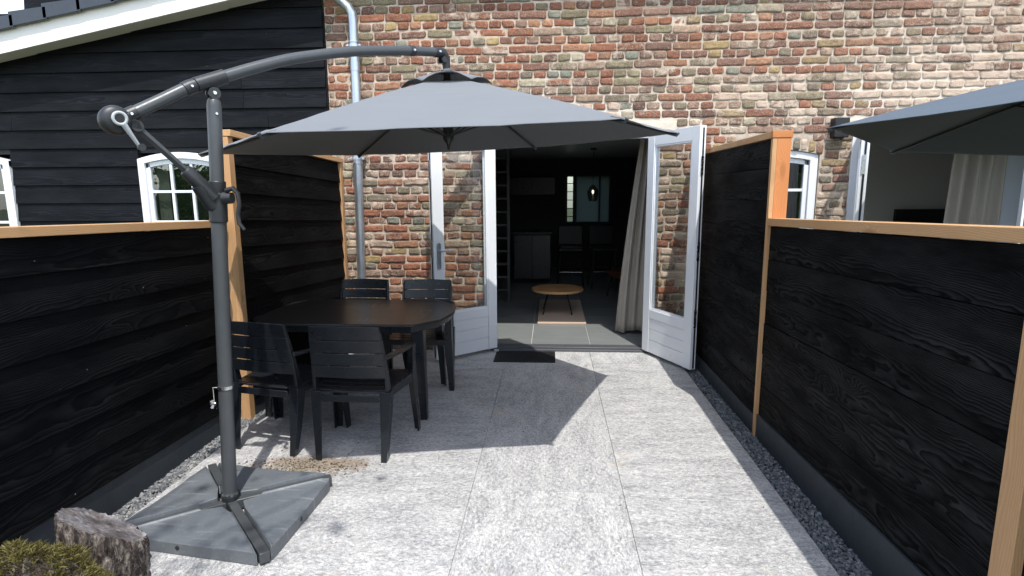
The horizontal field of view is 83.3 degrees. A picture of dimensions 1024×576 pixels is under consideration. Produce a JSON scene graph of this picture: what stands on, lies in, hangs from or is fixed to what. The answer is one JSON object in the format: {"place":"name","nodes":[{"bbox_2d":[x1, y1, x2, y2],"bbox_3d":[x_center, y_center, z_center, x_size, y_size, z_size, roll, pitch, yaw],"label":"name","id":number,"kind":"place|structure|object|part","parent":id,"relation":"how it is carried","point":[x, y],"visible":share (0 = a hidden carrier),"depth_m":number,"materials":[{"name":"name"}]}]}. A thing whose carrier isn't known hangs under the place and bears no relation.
{"place":"outdoors","nodes":[
{"label":"outdoors","id":0,"kind":"place"},
{"bbox_2d":[0,0,572,207],"label":"sky","id":1,"kind":"structure","parent":0,"point":[5,5],"materials":[{"name":"white"}]},
{"bbox_2d":[128,349,838,575],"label":"patio paving","id":2,"kind":"structure","parent":0,"point":[434,497],"depth_m":3.24,"materials":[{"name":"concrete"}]},
{"bbox_2d":[0,536,118,575],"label":"shrub","id":3,"kind":"object","parent":2,"relation":"on","point":[19,557],"visible":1,"depth_m":1.75,"materials":[{"name":"green plant"}]},
{"bbox_2d":[53,507,151,575],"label":"log","id":4,"kind":"object","parent":2,"relation":"on","point":[121,547],"visible":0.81,"depth_m":1.97,"materials":[{"name":"grey wood"}]},
{"bbox_2d":[231,321,350,456],"bbox_3d":[-1.501,0.584,3.818,0.600,0.851,0.556,2,10,16],"label":"garden chair","id":5,"kind":"object","parent":2,"relation":"on","point":[277,369],"visible":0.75,"depth_m":3.58,"materials":[{"name":"plastic"}]},
{"bbox_2d":[238,456,384,476],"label":"soil crumbs","id":6,"kind":"object","parent":2,"relation":"on","point":[310,464],"visible":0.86,"depth_m":3.47,"materials":[{"name":"brown soil"}]},
{"bbox_2d":[253,299,454,419],"bbox_3d":[-1.188,0.530,4.528,1.490,0.720,0.950,0,9,4],"label":"garden table","id":7,"kind":"object","parent":2,"relation":"on","point":[416,319],"visible":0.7,"depth_m":4.27,"materials":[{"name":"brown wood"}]},
{"bbox_2d":[319,279,392,368],"bbox_3d":[-1.348,0.379,5.040,0.600,0.851,0.556,0,9,5],"label":"garden chair","id":8,"kind":"object","parent":2,"relation":"on","point":[381,290],"visible":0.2,"depth_m":5.23,"materials":[{"name":"plastic"}]},
{"bbox_2d":[308,326,420,462],"bbox_3d":[-0.962,0.601,3.699,0.600,0.851,0.556,1,10,5],"label":"garden chair","id":9,"kind":"object","parent":2,"relation":"on","point":[339,378],"visible":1,"depth_m":3.48,"materials":[{"name":"plastic"}]},
{"bbox_2d":[97,45,679,565],"bbox_3d":[-0.401,-0.243,3.727,2.991,2.494,2.931,0,9,4],"label":"cantilever parasol","id":10,"kind":"object","parent":2,"relation":"on","point":[447,109],"visible":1,"depth_m":2.84,"materials":[{"name":"grey fabric"}]},
{"bbox_2d":[382,279,455,390],"bbox_3d":[-0.767,0.386,4.981,0.600,0.851,0.556,0,9,3],"label":"garden chair","id":11,"kind":"object","parent":2,"relation":"on","point":[447,339],"visible":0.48,"depth_m":4.97,"materials":[{"name":"plastic"}]},
{"bbox_2d":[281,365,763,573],"bbox_3d":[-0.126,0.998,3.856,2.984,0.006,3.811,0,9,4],"label":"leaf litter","id":12,"kind":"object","parent":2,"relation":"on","point":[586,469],"visible":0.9,"depth_m":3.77,"materials":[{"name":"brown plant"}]},
{"bbox_2d":[493,351,554,362],"bbox_3d":[0.129,0.679,5.724,0.600,0.012,0.370,0,9,4],"label":"doormat","id":13,"kind":"object","parent":2,"relation":"on","point":[529,356],"visible":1,"depth_m":5.69,"materials":[{"name":"black rubber"}]},
{"bbox_2d":[495,149,510,302],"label":"ladder staircase","id":14,"kind":"structure","parent":0,"point":[507,276],"depth_m":8.15,"materials":[{"name":"grey paint"}]},
{"bbox_2d":[567,209,572,220],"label":"ground","id":15,"kind":"structure","parent":0,"point":[569,212],"depth_m":43.35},
{"bbox_2d":[0,220,233,545],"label":"fence","id":16,"kind":"object","parent":15,"relation":"on","point":[108,370],"visible":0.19,"depth_m":2.88,"materials":[{"name":"wood"}]},
{"bbox_2d":[0,0,331,237],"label":"timber barn","id":17,"kind":"structure","parent":15,"relation":"on","point":[70,70],"depth_m":5.79,"materials":[{"name":"black wood"}]},
{"bbox_2d":[0,156,20,237],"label":"window","id":18,"kind":"structure","parent":17,"relation":"in","point":[8,206],"depth_m":6.07,"materials":[{"name":"white paint"}]},
{"bbox_2d":[137,152,209,230],"bbox_3d":[-3.381,-0.845,6.107,0.880,1.140,0.342,0,9,4],"label":"window","id":19,"kind":"structure","parent":17,"relation":"in","point":[178,201],"depth_m":5.99,"materials":[{"name":"white paint"}]},
{"bbox_2d":[222,129,348,418],"bbox_3d":[-1.842,-0.109,4.976,0.125,2.252,1.856,1,10,7],"label":"fence","id":20,"kind":"object","parent":15,"relation":"on","point":[288,245],"visible":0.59,"depth_m":4.62,"materials":[{"name":"wood"}]},
{"bbox_2d":[132,385,854,574],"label":"gravel bed","id":21,"kind":"object","parent":15,"relation":"on","point":[753,454],"depth_m":3.08,"materials":[{"name":"grey gravel"}]},
{"bbox_2d":[112,393,288,520],"bbox_3d":[-1.943,0.998,4.057,0.163,0.046,4.023,0,9,4],"label":"gravel strip","id":22,"kind":"object","parent":21,"relation":"on","point":[125,512],"visible":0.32,"depth_m":3.36,"materials":[{"name":"grey gravel"}]},
{"bbox_2d":[695,132,771,432],"bbox_3d":[1.731,-0.093,4.689,0.122,2.102,1.910,0,9,3],"label":"fence","id":23,"kind":"object","parent":21,"relation":"on","point":[735,190],"visible":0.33,"depth_m":4.34,"materials":[{"name":"wood"}]},
{"bbox_2d":[683,367,871,575],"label":"gravel strip","id":24,"kind":"object","parent":21,"relation":"on","point":[816,527],"visible":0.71,"depth_m":3.13,"materials":[{"name":"grey gravel"}]},
{"bbox_2d":[755,218,1023,575],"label":"fence","id":25,"kind":"object","parent":21,"relation":"on","point":[889,433],"visible":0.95,"depth_m":2.28,"materials":[{"name":"wood"}]},
{"bbox_2d":[324,0,1023,369],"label":"brick house","id":26,"kind":"structure","parent":15,"relation":"on","point":[700,76],"depth_m":5.52,"materials":[{"name":"brick"}]},
{"bbox_2d":[428,150,496,359],"bbox_3d":[-0.444,-0.397,5.564,0.726,2.130,0.126,-8,12,-37],"label":"door","id":27,"kind":"structure","parent":26,"relation":"in","point":[475,327],"depth_m":5.67,"materials":[{"name":"white paint"}]},
{"bbox_2d":[512,230,551,278],"bbox_3d":[0.369,-0.607,10.263,0.680,0.820,0.610,0,9,4],"label":"kitchen counter","id":28,"kind":"object","parent":26,"relation":"on","point":[532,254],"visible":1,"depth_m":9.98,"materials":[{"name":"grey paint"}]},
{"bbox_2d":[514,235,549,277],"bbox_3d":[0.350,-0.541,9.987,0.620,0.740,0.017,0,9,4],"label":"cabinet door","id":29,"kind":"structure","parent":28,"relation":"in","point":[531,252],"depth_m":9.98,"materials":[{"name":"black wood"}]},
{"bbox_2d":[510,177,554,194],"bbox_3d":[0.421,-2.091,11.836,0.920,0.350,0.340,0,9,4],"label":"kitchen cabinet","id":30,"kind":"object","parent":26,"relation":"attached to","point":[532,185],"visible":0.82,"depth_m":11.67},
{"bbox_3d":[0.411,-2.065,11.678,0.916,0.340,0.019,0,9,4],"label":"cabinet door","id":31,"kind":"part","parent":30,"relation":"part of","materials":[{"name":"black wood"}]},
{"bbox_2d":[538,300,585,324],"bbox_3d":[0.650,0.305,7.679,0.585,0.026,1.500,0,9,4],"label":"rug","id":32,"kind":"object","parent":26,"relation":"on","point":[557,312],"visible":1,"depth_m":7.45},
{"bbox_2d":[532,284,582,314],"bbox_3d":[0.593,0.171,7.528,0.670,0.348,0.670,0,9,4],"label":"coffee table","id":33,"kind":"object","parent":32,"relation":"on","point":[558,289],"visible":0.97,"depth_m":7.38,"materials":[{"name":"brown wood"}]},
{"bbox_2d":[557,226,583,289],"bbox_3d":[0.972,-0.512,9.553,0.442,1.021,0.422,0,9,4],"label":"bar stool","id":34,"kind":"object","parent":26,"relation":"on","point":[570,235],"visible":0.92,"depth_m":9.65,"materials":[{"name":"metal"}]},
{"bbox_2d":[565,174,611,222],"bbox_3d":[1.583,-1.865,11.988,0.960,1.000,0.080,0,9,4],"label":"window","id":35,"kind":"structure","parent":26,"relation":"in","point":[584,210],"depth_m":11.97,"materials":[{"name":"glass"}]},
{"bbox_2d":[587,148,598,200],"bbox_3d":[1.305,-1.817,9.261,0.184,0.835,0.184,0,9,4],"label":"pendant lamp","id":36,"kind":"object","parent":26,"relation":"hanging from","point":[592,192],"visible":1,"depth_m":9.24,"materials":[{"name":"black glass"}]},
{"bbox_2d":[587,225,617,288],"bbox_3d":[1.504,-0.518,9.566,0.442,1.021,0.422,-1,9,-2],"label":"bar stool","id":37,"kind":"object","parent":26,"relation":"on","point":[600,234],"visible":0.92,"depth_m":9.67,"materials":[{"name":"metal"}]},
{"bbox_2d":[615,139,647,332],"bbox_3d":[1.369,-0.594,6.273,0.432,2.207,0.106,0,9,4],"label":"curtain","id":38,"kind":"object","parent":26,"relation":"hanging from","point":[629,316],"visible":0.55,"depth_m":6.32,"materials":[{"name":"beige fabric"}]},
{"bbox_2d":[642,125,706,369],"bbox_3d":[1.483,-0.374,5.355,0.076,2.130,0.770,-4,10,-21],"label":"door","id":39,"kind":"structure","parent":26,"relation":"in","point":[669,336],"depth_m":5.27,"materials":[{"name":"white paint"}]},
{"bbox_2d":[786,151,817,228],"bbox_3d":[2.506,-0.809,5.785,0.880,1.104,0.343,0,9,4],"label":"window","id":40,"kind":"structure","parent":26,"relation":"in","point":[809,161],"depth_m":5.60,"materials":[{"name":"white paint"}]},
{"bbox_2d":[830,117,849,137],"bbox_3d":[3.064,-1.497,5.385,0.130,0.177,0.100,0,9,4],"label":"wall lamp","id":41,"kind":"object","parent":26,"relation":"attached to","point":[836,121],"visible":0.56,"depth_m":5.35,"materials":[{"name":"grey plastic"}]},
{"bbox_2d":[851,139,869,231],"bbox_3d":[3.126,-0.366,5.244,0.076,2.130,0.770,5,11,29],"label":"door","id":42,"kind":"structure","parent":26,"relation":"in","point":[863,150],"depth_m":4.84,"materials":[{"name":"white paint"}]},
{"bbox_2d":[892,209,944,237],"bbox_3d":[5.911,-0.588,8.164,1.100,1.045,0.270,0,9,4],"label":"television","id":43,"kind":"object","parent":26,"relation":"attached to","point":[921,215],"visible":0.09,"depth_m":8.19,"materials":[{"name":"black plastic"}]},
{"bbox_2d":[943,154,1007,241],"bbox_3d":[4.840,-0.579,6.102,0.602,2.222,0.106,0,9,4],"label":"curtain","id":44,"kind":"object","parent":26,"relation":"hanging from","point":[975,190],"visible":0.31,"depth_m":6.02,"materials":[{"name":"grey fabric"}]},
{"bbox_2d":[999,155,1023,243],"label":"door","id":45,"kind":"structure","parent":26,"relation":"attached to","point":[1012,189],"depth_m":6.13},
{"bbox_2d":[752,130,793,435],"bbox_3d":[1.677,0.076,3.762,0.122,2.134,0.097,0,9,4],"label":"fence post","id":46,"kind":"object","parent":15,"relation":"on","point":[780,154],"visible":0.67,"depth_m":3.61,"materials":[{"name":"brown wood"}]},
{"bbox_2d":[826,79,1023,155],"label":"cantilever parasol","id":47,"kind":"object","parent":15,"relation":"on","point":[988,121],"visible":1,"depth_m":3.94,"materials":[{"name":"grey fabric"}]},
{"bbox_2d":[606,269,621,296],"bbox_3d":[1.782,-0.246,8.536,0.582,0.822,0.560,-3,10,-16],"label":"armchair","id":48,"kind":"object","parent":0,"point":[615,273],"visible":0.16,"depth_m":8.56,"materials":[{"name":"brown leather"}]}
]}

